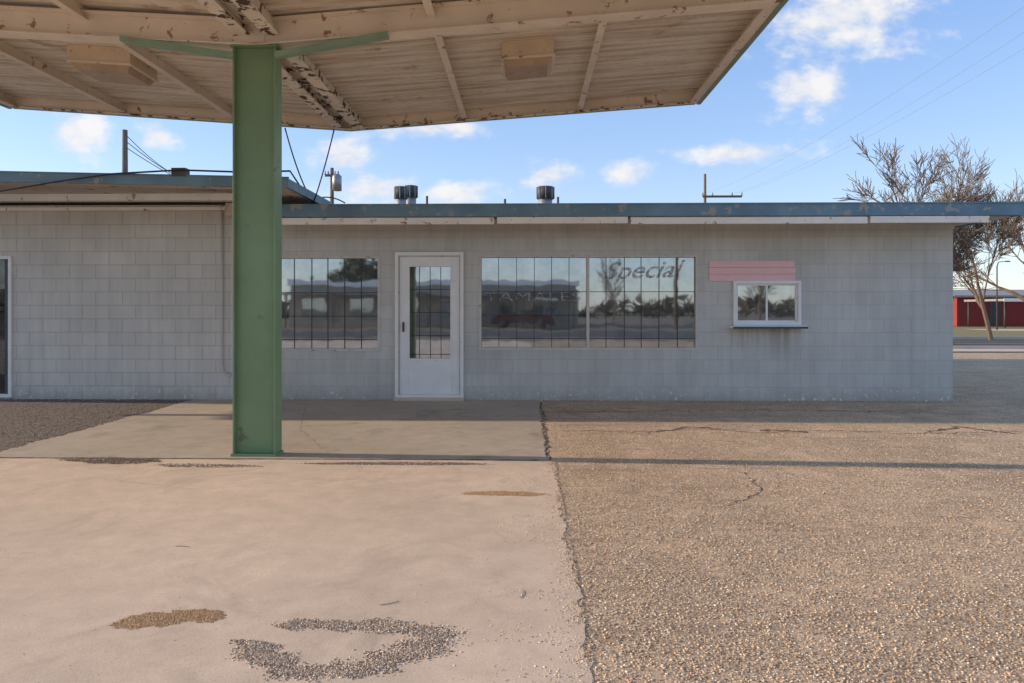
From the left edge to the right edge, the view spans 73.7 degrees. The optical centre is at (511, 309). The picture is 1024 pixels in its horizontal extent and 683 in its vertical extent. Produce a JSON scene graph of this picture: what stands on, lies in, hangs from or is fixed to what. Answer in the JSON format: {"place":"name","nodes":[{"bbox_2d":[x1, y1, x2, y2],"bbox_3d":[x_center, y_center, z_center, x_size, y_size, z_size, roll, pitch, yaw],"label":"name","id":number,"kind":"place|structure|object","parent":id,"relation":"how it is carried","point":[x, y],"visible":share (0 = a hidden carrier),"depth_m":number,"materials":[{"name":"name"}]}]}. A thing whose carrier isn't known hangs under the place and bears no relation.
{"place":"outdoors","nodes":[
{"label":"outdoors","id":0,"kind":"place"},
{"bbox_2d":[0,399,189,451],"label":"dark asphalt pavement","id":1,"kind":"structure","parent":0,"point":[50,423],"depth_m":8.81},
{"bbox_2d":[0,205,232,399],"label":"wing wall","id":2,"kind":"structure","parent":0,"point":[116,304],"depth_m":10.30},
{"bbox_2d":[8,256,12,396],"bbox_3d":[-7.583,0.250,10.346,0.050,2.140,0.090,0,0,1],"label":"wing door frame","id":3,"kind":"object","parent":2,"relation":"attached to","point":[10,326],"visible":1,"depth_m":10.30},
{"bbox_2d":[5,259,7,393],"bbox_3d":[-7.644,0.266,10.345,0.068,2.068,0.026,0,0,1],"label":"wing door stile","id":4,"kind":"object","parent":3,"relation":"attached to","point":[6,326],"visible":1,"depth_m":10.33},
{"bbox_2d":[0,259,4,393],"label":"wing door glass","id":5,"kind":"object","parent":4,"relation":"in","point":[2,326],"visible":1,"depth_m":10.36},
{"bbox_2d":[0,207,224,210],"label":"wing head trim","id":6,"kind":"structure","parent":2,"relation":"attached to","point":[111,208],"depth_m":10.26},
{"bbox_2d":[221,205,232,376],"bbox_3d":[-4.218,-0.277,10.231,0.290,2.593,0.032,0,0,1],"label":"wall conduit","id":7,"kind":"object","parent":2,"relation":"attached to","point":[227,374],"depth_m":10.22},
{"bbox_2d":[0,458,593,682],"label":"concrete driveway","id":8,"kind":"structure","parent":0,"point":[360,546],"depth_m":3.57,"materials":[{"name":"concrete"}]},
{"bbox_2d":[56,457,162,463],"bbox_3d":[-3.594,1.343,6.097,1.010,0.015,0.286,0,0,1],"label":"soil patch","id":9,"kind":"object","parent":8,"relation":"on","point":[108,460],"visible":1,"depth_m":6.09,"materials":[{"name":"soil"}]},
{"bbox_2d":[109,611,191,630],"bbox_3d":[-1.559,1.347,2.960,0.329,0.009,0.186,0,0,1],"label":"soil patch","id":10,"kind":"object","parent":8,"relation":"on","point":[151,619],"visible":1,"depth_m":2.95,"materials":[{"name":"soil"}]},
{"bbox_2d":[166,608,225,623],"bbox_3d":[-1.391,1.347,3.015,0.285,0.009,0.138,0,0,15],"label":"soil patch","id":11,"kind":"object","parent":8,"relation":"on","point":[200,614],"visible":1,"depth_m":3.01,"materials":[{"name":"stone"}]},
{"bbox_2d":[154,463,262,467],"bbox_3d":[-2.640,1.346,5.908,1.020,0.014,0.161,0,0,1],"label":"soil patch","id":12,"kind":"object","parent":8,"relation":"on","point":[215,465],"visible":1,"depth_m":5.90,"materials":[{"name":"soil"}]},
{"bbox_2d":[225,617,471,681],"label":"gravel ring","id":13,"kind":"object","parent":8,"relation":"on","point":[255,650],"visible":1,"depth_m":2.69,"materials":[{"name":"gravel"}]},
{"bbox_2d":[296,461,496,465],"bbox_3d":[-1.012,1.345,5.989,1.764,0.013,0.144,0,0,1],"label":"soil patch","id":14,"kind":"object","parent":8,"relation":"on","point":[412,463],"visible":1,"depth_m":5.98,"materials":[{"name":"soil"}]},
{"bbox_2d":[377,461,597,682],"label":"loose gravel","id":15,"kind":"structure","parent":8,"relation":"on","point":[572,560],"depth_m":3.38,"materials":[{"name":"gravel"}]},
{"bbox_2d":[463,491,547,495],"bbox_3d":[-0.062,1.346,5.008,0.653,0.012,0.149,0,0,1],"label":"soil patch","id":16,"kind":"object","parent":8,"relation":"on","point":[507,493],"visible":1,"depth_m":5.00,"materials":[{"name":"soil"}]},
{"bbox_2d":[399,394,455,394],"bbox_3d":[-1.236,1.292,10.259,0.897,0.055,0.099,0,0,1],"label":"door jamb bottom","id":17,"kind":"object","parent":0,"point":[427,394],"depth_m":10.22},
{"bbox_2d":[410,267,449,357],"bbox_3d":[-1.228,0.037,10.250,0.631,1.393,0.001,0,0,1],"label":"door glass","id":18,"kind":"object","parent":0,"point":[432,301],"visible":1,"depth_m":10.25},
{"bbox_2d":[409,257,450,264],"bbox_3d":[-1.228,-0.728,10.251,0.631,0.137,0.045,0,0,1],"label":"door rail top","id":19,"kind":"object","parent":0,"point":[429,260],"depth_m":10.23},
{"bbox_2d":[410,265,449,266],"bbox_3d":[-1.229,-0.660,10.224,0.611,0.022,0.006,0,0,1],"label":"door glass bead top","id":20,"kind":"object","parent":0,"point":[429,265],"depth_m":10.22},
{"bbox_2d":[459,255,459,394],"bbox_3d":[-0.760,0.233,10.248,0.055,2.174,0.100,0,0,1],"label":"door jamb","id":21,"kind":"object","parent":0,"point":[459,324],"depth_m":10.20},
{"bbox_2d":[0,0,1023,289],"label":"sky","id":22,"kind":"structure","parent":0,"point":[818,65],"materials":[{"name":"blue"}]},
{"bbox_2d":[1,353,1023,682],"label":"gravel parking lot","id":23,"kind":"structure","parent":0,"point":[989,389],"depth_m":4.24,"materials":[{"name":"gravel"}]},
{"bbox_2d":[122,129,127,171],"bbox_3d":[-11.477,-1.944,20.245,0.217,6.788,0.217,0,0,1],"label":"utility pole","id":24,"kind":"object","parent":23,"relation":"on","point":[124,150],"visible":0.21,"depth_m":20.19,"materials":[{"name":"brown wood"}]},
{"bbox_2d":[0,182,316,205],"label":"wing roof slab","id":25,"kind":"structure","parent":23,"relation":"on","point":[289,196],"depth_m":9.53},
{"bbox_2d":[0,193,232,201],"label":"wing beam","id":26,"kind":"structure","parent":25,"relation":"attached to","point":[211,197],"depth_m":9.17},
{"bbox_2d":[0,172,288,187],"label":"wing fascia","id":27,"kind":"structure","parent":25,"relation":"attached to","point":[119,179],"depth_m":8.91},
{"bbox_2d":[0,171,288,177],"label":"wing drip edge","id":28,"kind":"object","parent":25,"relation":"attached to","point":[120,174],"visible":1,"depth_m":8.90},
{"bbox_2d":[0,128,344,203],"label":"overhead cables","id":29,"kind":"object","parent":25,"relation":"attached to","point":[180,171],"visible":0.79,"depth_m":8.87,"materials":[{"name":"metal"}]},
{"bbox_2d":[225,203,232,217],"bbox_3d":[-4.089,-1.468,10.078,0.160,0.185,0.300,0,0,1],"label":"junction box","id":30,"kind":"object","parent":25,"relation":"attached to","point":[229,209],"visible":0.29,"depth_m":9.93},
{"bbox_2d":[287,179,333,203],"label":"roof fascia","id":31,"kind":"structure","parent":25,"relation":"attached to","point":[295,187],"depth_m":9.59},
{"bbox_2d":[0,399,546,460],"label":"concrete walkway","id":32,"kind":"structure","parent":23,"relation":"on","point":[386,429],"depth_m":7.43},
{"bbox_2d":[0,0,788,456],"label":"service station canopy","id":33,"kind":"object","parent":32,"relation":"on","point":[258,74],"visible":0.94,"depth_m":7.09,"materials":[{"name":"beige paint"}]},
{"bbox_2d":[65,44,158,85],"bbox_3d":[-4.474,-2.736,7.670,0.715,0.300,0.574,0,0,1],"label":"canopy light","id":34,"kind":"object","parent":33,"relation":"attached to","point":[120,65],"visible":0.95,"depth_m":7.43,"materials":[{"name":"beige paint"}]},
{"bbox_2d":[501,38,554,80],"bbox_3d":[0.177,-2.763,7.573,0.580,0.290,0.574,0,0,1],"label":"canopy light","id":35,"kind":"object","parent":33,"relation":"attached to","point":[527,59],"visible":1,"depth_m":7.32,"materials":[{"name":"beige paint"}]},
{"bbox_2d":[393,397,463,400],"bbox_3d":[-1.237,1.327,10.218,1.047,0.045,0.220,0,0,1],"label":"door threshold","id":36,"kind":"object","parent":32,"relation":"on","point":[428,398],"depth_m":10.11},
{"bbox_2d":[0,399,963,402],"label":"loose gravel","id":37,"kind":"structure","parent":23,"relation":"on","point":[569,400],"depth_m":10.05,"materials":[{"name":"gravel"}]},
{"bbox_2d":[0,402,1017,506],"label":"pavement cracks","id":38,"kind":"object","parent":23,"relation":"on","point":[939,429],"visible":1,"depth_m":7.46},
{"bbox_2d":[282,229,952,401],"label":"wall","id":39,"kind":"structure","parent":23,"relation":"on","point":[877,312],"depth_m":10.14,"materials":[{"name":"brick"}]},
{"bbox_2d":[282,256,377,258],"bbox_3d":[-2.774,-0.794,10.290,1.518,0.035,0.081,0,0,1],"label":"window frame top","id":40,"kind":"object","parent":39,"relation":"attached to","point":[329,257],"depth_m":10.26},
{"bbox_2d":[282,348,377,350],"bbox_3d":[-2.774,0.599,10.290,1.518,0.035,0.081,0,0,1],"label":"window frame bottom","id":41,"kind":"object","parent":39,"relation":"on","point":[312,349],"depth_m":10.25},
{"bbox_2d":[282,259,377,348],"bbox_3d":[-2.773,-0.098,10.310,1.520,1.360,0.001,0,0,1],"label":"window glass","id":42,"kind":"object","parent":41,"relation":"on","point":[361,275],"visible":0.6,"depth_m":10.31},
{"bbox_2d":[282,258,377,348],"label":"window bars","id":43,"kind":"object","parent":41,"relation":"on","point":[327,339],"depth_m":10.29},
{"bbox_2d":[378,256,379,350],"bbox_3d":[-1.998,-0.098,10.273,0.035,1.428,0.082,0,0,1],"label":"window frame","id":44,"kind":"object","parent":39,"relation":"attached to","point":[378,303],"visible":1,"depth_m":10.23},
{"bbox_2d":[395,252,397,396],"bbox_3d":[-1.727,0.228,10.211,0.050,2.187,0.014,0,0,1],"label":"door trim","id":45,"kind":"structure","parent":39,"relation":"attached to","point":[396,324],"depth_m":10.20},
{"bbox_2d":[398,255,399,394],"bbox_3d":[-1.712,0.233,10.268,0.055,2.174,0.100,0,0,1],"label":"door jamb","id":46,"kind":"object","parent":39,"relation":"attached to","point":[398,325],"depth_m":10.22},
{"bbox_2d":[398,252,459,254],"bbox_3d":[-1.237,-0.841,10.201,0.931,0.050,0.014,0,0,1],"label":"door trim top","id":47,"kind":"structure","parent":39,"relation":"attached to","point":[428,253],"depth_m":10.19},
{"bbox_2d":[398,395,459,396],"bbox_3d":[-1.237,1.296,10.201,0.931,0.050,0.014,0,0,1],"label":"door trim bottom","id":48,"kind":"structure","parent":39,"relation":"attached to","point":[428,395],"depth_m":10.19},
{"bbox_2d":[399,255,458,256],"bbox_3d":[-1.236,-0.827,10.259,0.897,0.055,0.099,0,0,1],"label":"door jamb top","id":49,"kind":"object","parent":39,"relation":"attached to","point":[428,255],"depth_m":10.21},
{"bbox_2d":[410,267,449,357],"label":"door bars","id":50,"kind":"object","parent":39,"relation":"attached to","point":[430,335],"depth_m":10.23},
{"bbox_2d":[400,257,408,393],"bbox_3d":[-1.613,0.249,10.258,0.138,2.091,0.045,0,0,1],"label":"door stile","id":51,"kind":"object","parent":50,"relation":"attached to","point":[404,361],"depth_m":10.24,"materials":[{"name":"white paint"}]},
{"bbox_2d":[408,265,409,359],"bbox_3d":[-1.545,0.037,10.230,0.022,1.417,0.008,0,0,1],"label":"door glass bead","id":52,"kind":"object","parent":51,"relation":"attached to","point":[408,312],"depth_m":10.23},
{"bbox_2d":[409,360,450,393],"bbox_3d":[-1.228,1.015,10.251,0.631,0.561,0.045,0,0,1],"label":"door rail bottom","id":53,"kind":"object","parent":51,"relation":"attached to","point":[429,378],"depth_m":10.23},
{"bbox_2d":[410,358,449,359],"bbox_3d":[-1.229,0.735,10.224,0.611,0.022,0.006,0,0,1],"label":"door glass bead bottom","id":54,"kind":"object","parent":53,"relation":"attached to","point":[429,358],"depth_m":10.22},
{"bbox_2d":[451,257,458,394],"bbox_3d":[-0.852,0.249,10.243,0.122,2.091,0.045,0,0,1],"label":"door stile","id":55,"kind":"object","parent":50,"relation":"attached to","point":[455,332],"depth_m":10.22,"materials":[{"name":"white paint"}]},
{"bbox_2d":[450,265,451,359],"bbox_3d":[-0.912,0.037,10.217,0.022,1.417,0.008,0,0,1],"label":"door glass bead","id":56,"kind":"object","parent":55,"relation":"attached to","point":[450,312],"depth_m":10.21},
{"bbox_2d":[460,252,463,396],"bbox_3d":[-0.747,0.228,10.190,0.050,2.187,0.014,0,0,1],"label":"door trim","id":57,"kind":"structure","parent":39,"relation":"attached to","point":[461,324],"depth_m":10.18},
{"bbox_2d":[479,255,481,349],"bbox_3d":[-0.475,-0.112,10.241,0.035,1.416,0.082,0,0,1],"label":"display window frame","id":58,"kind":"object","parent":39,"relation":"attached to","point":[480,302],"visible":1,"depth_m":10.20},
{"bbox_2d":[481,255,695,257],"bbox_3d":[1.136,-0.802,10.208,3.188,0.035,0.081,0,0,1],"label":"display window frame top","id":59,"kind":"object","parent":39,"relation":"attached to","point":[567,256],"visible":1,"depth_m":10.18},
{"bbox_2d":[481,258,586,346],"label":"display window bars","id":60,"kind":"object","parent":59,"relation":"attached to","point":[534,291],"visible":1,"depth_m":10.23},
{"bbox_2d":[486,292,579,300],"bbox_3d":[0.309,-0.203,10.242,1.434,0.136,0.001,0,0,1],"label":"window lettering","id":61,"kind":"object","parent":60,"relation":"attached to","point":[538,297],"depth_m":10.24,"materials":[{"name":"red"}]},
{"bbox_2d":[482,258,585,346],"bbox_3d":[0.330,-0.112,10.245,1.577,1.348,0.001,0,0,1],"label":"display window glass","id":62,"kind":"object","parent":59,"relation":"attached to","point":[531,320],"visible":1,"depth_m":10.24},
{"bbox_2d":[586,257,588,347],"bbox_3d":[1.134,-0.112,10.204,0.040,1.348,0.068,0,0,1],"label":"display window mullion","id":63,"kind":"object","parent":59,"relation":"attached to","point":[587,302],"visible":1,"depth_m":10.17},
{"bbox_2d":[589,257,694,347],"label":"display window bars","id":64,"kind":"object","parent":59,"relation":"attached to","point":[641,338],"visible":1,"depth_m":10.19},
{"bbox_2d":[589,257,694,347],"bbox_3d":[1.941,-0.112,10.212,1.581,1.348,0.001,0,0,1],"label":"display window glass","id":65,"kind":"object","parent":59,"relation":"attached to","point":[606,314],"visible":1,"depth_m":10.21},
{"bbox_2d":[605,260,683,280],"bbox_3d":[1.986,-0.564,10.207,1.219,0.340,0.001,-2,0,1],"label":"window lettering","id":66,"kind":"object","parent":65,"relation":"attached to","point":[670,273],"depth_m":10.21,"materials":[{"name":"grey"}]},
{"bbox_2d":[481,347,695,349],"bbox_3d":[1.136,0.579,10.208,3.188,0.035,0.081,0,0,1],"label":"display window frame bottom","id":67,"kind":"object","parent":39,"relation":"in","point":[547,348],"visible":1,"depth_m":10.18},
{"bbox_2d":[282,223,954,230],"bbox_3d":[1.379,-1.260,10.159,10.270,0.140,0.022,0,0,1],"label":"wall head board","id":68,"kind":"object","parent":39,"relation":"attached to","point":[496,226],"depth_m":10.14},
{"bbox_2d":[695,255,697,349],"bbox_3d":[2.747,-0.112,10.174,0.035,1.416,0.082,0,0,1],"label":"display window frame","id":69,"kind":"object","parent":39,"relation":"attached to","point":[696,302],"visible":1,"depth_m":10.13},
{"bbox_2d":[733,281,736,324],"bbox_3d":[3.299,-0.104,10.121,0.045,0.660,0.065,0,0,1],"label":"service window casing","id":70,"kind":"object","parent":39,"relation":"attached to","point":[734,302],"visible":1,"depth_m":10.09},
{"bbox_2d":[709,261,794,280],"bbox_3d":[3.559,-0.579,10.117,1.267,0.297,0.014,0,0,1],"label":"faded sign board","id":71,"kind":"object","parent":39,"relation":"attached to","point":[751,274],"visible":1,"depth_m":10.11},
{"bbox_2d":[737,322,797,324],"bbox_3d":[3.773,0.204,10.111,0.904,0.045,0.064,0,0,1],"label":"service window casing bottom","id":72,"kind":"object","parent":39,"relation":"attached to","point":[767,323],"visible":1,"depth_m":10.08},
{"bbox_2d":[738,286,765,319],"bbox_3d":[3.554,-0.104,10.127,0.428,0.532,0.001,0,0,1],"label":"service glass","id":73,"kind":"object","parent":72,"relation":"attached to","point":[751,302],"visible":1,"depth_m":10.13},
{"bbox_2d":[738,320,765,321],"bbox_3d":[3.554,0.168,10.123,0.412,0.028,0.021,0,0,1],"label":"service sash bottom","id":74,"kind":"object","parent":72,"relation":"on","point":[751,320],"visible":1,"depth_m":10.11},
{"bbox_2d":[768,286,794,319],"bbox_3d":[3.993,-0.104,10.134,0.428,0.532,0.001,0,0,1],"label":"service glass","id":75,"kind":"object","parent":72,"relation":"attached to","point":[781,302],"visible":1,"depth_m":10.13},
{"bbox_2d":[768,320,794,321],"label":"service sash bottom","id":76,"kind":"object","parent":72,"relation":"on","point":[781,320],"visible":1,"depth_m":10.12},
{"bbox_2d":[737,281,797,283],"bbox_3d":[3.773,-0.411,10.111,0.904,0.045,0.064,0,0,1],"label":"service window casing top","id":77,"kind":"object","parent":39,"relation":"attached to","point":[767,282],"visible":1,"depth_m":10.08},
{"bbox_2d":[738,284,765,285],"bbox_3d":[3.554,-0.376,10.123,0.412,0.028,0.021,0,0,1],"label":"service sash top","id":78,"kind":"object","parent":77,"relation":"attached to","point":[751,284],"visible":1,"depth_m":10.11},
{"bbox_2d":[768,284,794,285],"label":"service sash top","id":79,"kind":"object","parent":77,"relation":"attached to","point":[781,284],"visible":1,"depth_m":10.12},
{"bbox_2d":[729,325,806,327],"bbox_3d":[3.756,0.248,10.021,1.076,0.039,0.195,0,0,1],"label":"service shelf","id":80,"kind":"object","parent":39,"relation":"attached to","point":[731,326],"visible":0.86,"depth_m":10.03,"materials":[{"name":"white paint"}]},
{"bbox_2d":[733,327,807,328],"bbox_3d":[3.754,0.257,9.915,1.080,0.030,0.014,0,0,1],"label":"service shelf edge","id":81,"kind":"object","parent":80,"relation":"attached to","point":[770,327],"visible":1,"depth_m":9.91,"materials":[{"name":"metal"}]},
{"bbox_2d":[797,281,800,324],"bbox_3d":[4.248,-0.104,10.101,0.045,0.660,0.065,0,0,1],"label":"service window casing","id":82,"kind":"object","parent":39,"relation":"attached to","point":[799,302],"visible":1,"depth_m":10.07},
{"bbox_2d":[627,215,1011,226],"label":"roof slab","id":83,"kind":"structure","parent":39,"relation":"on","point":[958,224],"depth_m":10.39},
{"bbox_2d":[282,217,494,223],"bbox_3d":[-1.895,-1.256,9.607,3.296,0.090,0.110,0,0,1],"label":"trim channel","id":84,"kind":"object","parent":83,"relation":"attached to","point":[378,217],"depth_m":9.55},
{"bbox_2d":[282,217,493,224],"bbox_3d":[-1.896,-1.238,9.525,3.296,0.092,0.050,0,0,1],"label":"trim lip","id":85,"kind":"object","parent":84,"relation":"attached to","point":[391,221],"depth_m":9.50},
{"bbox_2d":[394,186,407,203],"bbox_3d":[-2.040,-1.805,12.546,0.240,0.910,0.239,0,0,24],"label":"roof vent","id":86,"kind":"object","parent":83,"relation":"on","point":[400,194],"visible":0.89,"depth_m":12.45,"materials":[{"name":"metal"}]},
{"bbox_2d":[405,185,417,203],"bbox_3d":[-1.915,-1.851,12.943,0.246,1.001,0.247,0,0,-21],"label":"roof vent","id":87,"kind":"object","parent":83,"relation":"on","point":[412,193],"visible":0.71,"depth_m":12.85,"materials":[{"name":"metal"}]},
{"bbox_2d":[536,185,554,202],"bbox_3d":[0.613,-1.800,12.490,0.311,0.900,0.311,0,0,25],"label":"roof vent","id":88,"kind":"object","parent":83,"relation":"on","point":[545,194],"visible":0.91,"depth_m":12.37,"materials":[{"name":"metal"}]},
{"bbox_2d":[282,203,1023,216],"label":"fascia front","id":89,"kind":"structure","parent":83,"relation":"attached to","point":[850,209],"depth_m":9.41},
{"bbox_2d":[282,202,1023,204],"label":"drip edge","id":90,"kind":"object","parent":89,"relation":"attached to","point":[652,203],"visible":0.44,"depth_m":9.40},
{"bbox_2d":[629,216,865,223],"bbox_3d":[3.261,-1.254,9.499,3.235,0.094,0.110,0,0,1],"label":"trim channel","id":91,"kind":"object","parent":83,"relation":"attached to","point":[744,216],"depth_m":9.45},
{"bbox_2d":[630,217,867,223],"bbox_3d":[3.259,-1.234,9.417,3.235,0.092,0.050,0,0,1],"label":"trim lip","id":92,"kind":"object","parent":91,"relation":"attached to","point":[748,220],"depth_m":9.39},
{"bbox_2d":[494,216,1010,222],"bbox_3d":[1.589,-1.301,9.879,10.722,0.020,0.520,0,0,1],"label":"soffit lining","id":93,"kind":"object","parent":83,"relation":"attached to","point":[992,218],"visible":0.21,"depth_m":9.63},
{"bbox_2d":[866,215,986,222],"bbox_3d":[5.722,-1.258,9.447,1.606,0.086,0.110,0,0,1],"label":"trim channel","id":94,"kind":"object","parent":83,"relation":"attached to","point":[964,215],"depth_m":9.38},
{"bbox_2d":[869,216,988,222],"bbox_3d":[5.720,-1.242,9.365,1.606,0.092,0.050,0,0,1],"label":"trim lip","id":95,"kind":"object","parent":94,"relation":"attached to","point":[928,219],"depth_m":9.34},
{"bbox_2d":[955,215,1020,227],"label":"fascia","id":96,"kind":"structure","parent":83,"relation":"attached to","point":[978,223],"depth_m":10.37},
{"bbox_2d":[766,284,767,321],"bbox_3d":[3.774,-0.104,10.118,0.028,0.572,0.022,0,0,1],"label":"service sash","id":97,"kind":"object","parent":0,"point":[766,302],"visible":1,"depth_m":10.11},
{"bbox_2d":[795,284,796,321],"bbox_3d":[4.213,-0.104,10.125,0.028,0.572,0.022,0,0,1],"label":"service sash","id":98,"kind":"object","parent":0,"point":[795,302],"visible":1,"depth_m":10.11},
{"bbox_2d":[953,296,1023,325],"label":"walls","id":99,"kind":"structure","parent":0,"point":[1014,313],"depth_m":56.21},
{"bbox_2d":[989,302,1000,325],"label":"door","id":100,"kind":"structure","parent":99,"relation":"attached to","point":[992,312],"depth_m":56.13,"materials":[{"name":"metal"}]},
{"bbox_2d":[953,327,1023,335],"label":"dry grass verge","id":101,"kind":"structure","parent":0,"point":[962,331],"depth_m":40.35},
{"bbox_2d":[324,168,341,202],"bbox_3d":[-9.381,-3.041,35.957,0.987,8.982,0.490,0,0,36],"label":"utility pole","id":102,"kind":"object","parent":101,"relation":"on","point":[335,182],"visible":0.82,"depth_m":35.81,"materials":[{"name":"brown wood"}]},
{"bbox_2d":[702,174,742,202],"bbox_3d":[12.198,-3.237,39.708,2.337,9.374,0.309,0,0,1],"label":"utility pole","id":103,"kind":"object","parent":101,"relation":"on","point":[705,196],"visible":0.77,"depth_m":39.59,"materials":[{"name":"brown wood"}]},
{"bbox_2d":[921,133,1023,339],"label":"bare tree","id":104,"kind":"object","parent":101,"relation":"on","point":[990,227],"visible":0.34,"depth_m":30.55,"materials":[{"name":"brown plant"}]},
{"bbox_2d":[953,168,1023,301],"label":"bare tree","id":105,"kind":"object","parent":101,"relation":"on","point":[1019,296],"visible":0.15,"depth_m":35.48,"materials":[{"name":"brown plant"}]},
{"bbox_2d":[964,298,1022,327],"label":"carport","id":106,"kind":"object","parent":101,"relation":"on","point":[1004,300],"visible":0.81,"depth_m":50.37,"materials":[{"name":"grey"}]},
{"bbox_2d":[953,339,1023,345],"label":"road","id":107,"kind":"structure","parent":0,"point":[968,342],"depth_m":28.36,"materials":[{"name":"asphalt"}]},
{"bbox_2d":[953,290,1023,295],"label":"roof","id":108,"kind":"structure","parent":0,"point":[968,292],"depth_m":58.94,"materials":[{"name":"grey"}]},
{"bbox_2d":[954,295,1023,296],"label":"fascia","id":109,"kind":"structure","parent":108,"relation":"attached to","point":[986,295],"depth_m":55.56,"materials":[{"name":"grey"}]},
{"bbox_2d":[953,349,1023,351],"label":"sidewalk","id":110,"kind":"structure","parent":0,"point":[988,350],"depth_m":22.25,"materials":[{"name":"concrete"}]},
{"bbox_2d":[953,326,1023,352],"bbox_3d":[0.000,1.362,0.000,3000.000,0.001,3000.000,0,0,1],"label":"ground","id":111,"kind":"structure","parent":0,"point":[988,352],"depth_m":21.88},
{"bbox_2d":[833,134,993,344],"bbox_3d":[15.206,-2.619,25.823,5.997,8.258,4.558,0,0,1],"label":"bare tree","id":112,"kind":"object","parent":111,"relation":"on","point":[961,250],"visible":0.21,"depth_m":25.83,"materials":[{"name":"brown plant"}]},
{"bbox_2d":[953,346,1023,348],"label":"road kerb","id":113,"kind":"structure","parent":111,"relation":"on","point":[988,347],"depth_m":23.29,"materials":[{"name":"concrete"}]},
{"bbox_2d":[953,336,1023,338],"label":"road kerb","id":114,"kind":"structure","parent":111,"relation":"on","point":[986,337],"depth_m":31.56,"materials":[{"name":"concrete"}]},
{"bbox_2d":[970,329,1023,330],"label":"driveway","id":115,"kind":"structure","parent":0,"point":[1001,329],"depth_m":46.21,"materials":[{"name":"concrete"}]},
{"bbox_2d":[996,261,1009,329],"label":"street lamp","id":116,"kind":"object","parent":115,"relation":"on","point":[997,294],"visible":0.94,"depth_m":45.30,"materials":[{"name":"metal"}]},
{"bbox_3d":[0.699,-1.259,9.552,1.809,0.084,0.110,0,0,1],"label":"trim channel","id":117,"kind":"object","parent":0,"visible":0},
{"bbox_2d":[497,217,627,223],"bbox_3d":[0.697,-1.244,9.470,1.809,0.092,0.050,0,0,1],"label":"trim lip","id":118,"kind":"object","parent":117,"relation":"attached to","point":[562,220],"depth_m":9.45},
{"bbox_3d":[12.045,-2.849,13.751,2.000,8.597,0.316,0,0,1],"label":"utility pole","id":119,"kind":"object","parent":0,"visible":0},
{"bbox_2d":[128,8,1023,192],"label":"power lines","id":120,"kind":"object","parent":119,"relation":"attached to","point":[707,192],"visible":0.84,"depth_m":21.41,"materials":[{"name":"metal"}]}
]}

